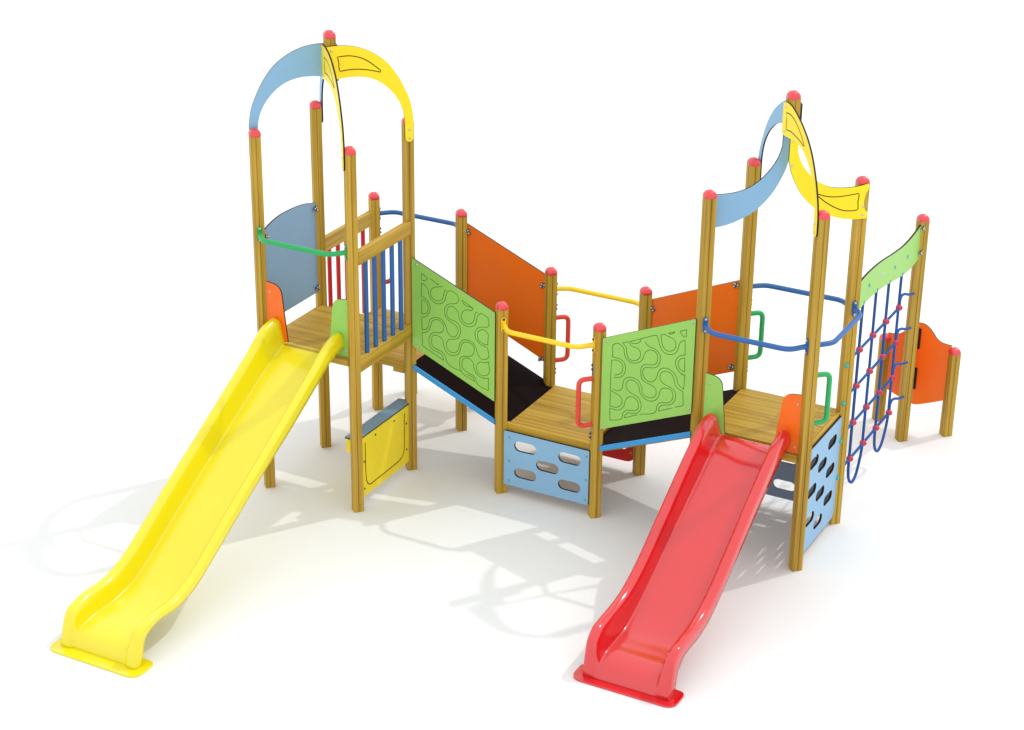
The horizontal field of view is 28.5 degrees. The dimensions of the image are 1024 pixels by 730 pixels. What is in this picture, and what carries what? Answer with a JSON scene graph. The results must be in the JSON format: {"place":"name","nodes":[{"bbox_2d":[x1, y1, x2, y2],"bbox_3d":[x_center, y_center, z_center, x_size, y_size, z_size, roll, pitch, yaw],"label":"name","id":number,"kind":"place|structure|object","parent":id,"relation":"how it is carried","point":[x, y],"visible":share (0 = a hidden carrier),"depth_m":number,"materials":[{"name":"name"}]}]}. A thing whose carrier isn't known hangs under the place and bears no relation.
{"place":"outdoors","nodes":[
{"label":"outdoors","id":0,"kind":"place"},
{"bbox_2d":[0,0,1023,729],"bbox_3d":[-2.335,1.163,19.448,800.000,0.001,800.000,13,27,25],"label":"ground","id":1,"kind":"structure","parent":0,"point":[600,146],"depth_m":22.80,"materials":[{"name":"white"}]},
{"bbox_2d":[51,30,960,707],"bbox_3d":[0.300,-0.500,17.805,5.518,4.442,7.698,13,27,25],"label":"playground set","id":2,"kind":"object","parent":1,"relation":"on","point":[655,378],"visible":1,"depth_m":18.22,"materials":[{"name":"multicoloured plastic"}]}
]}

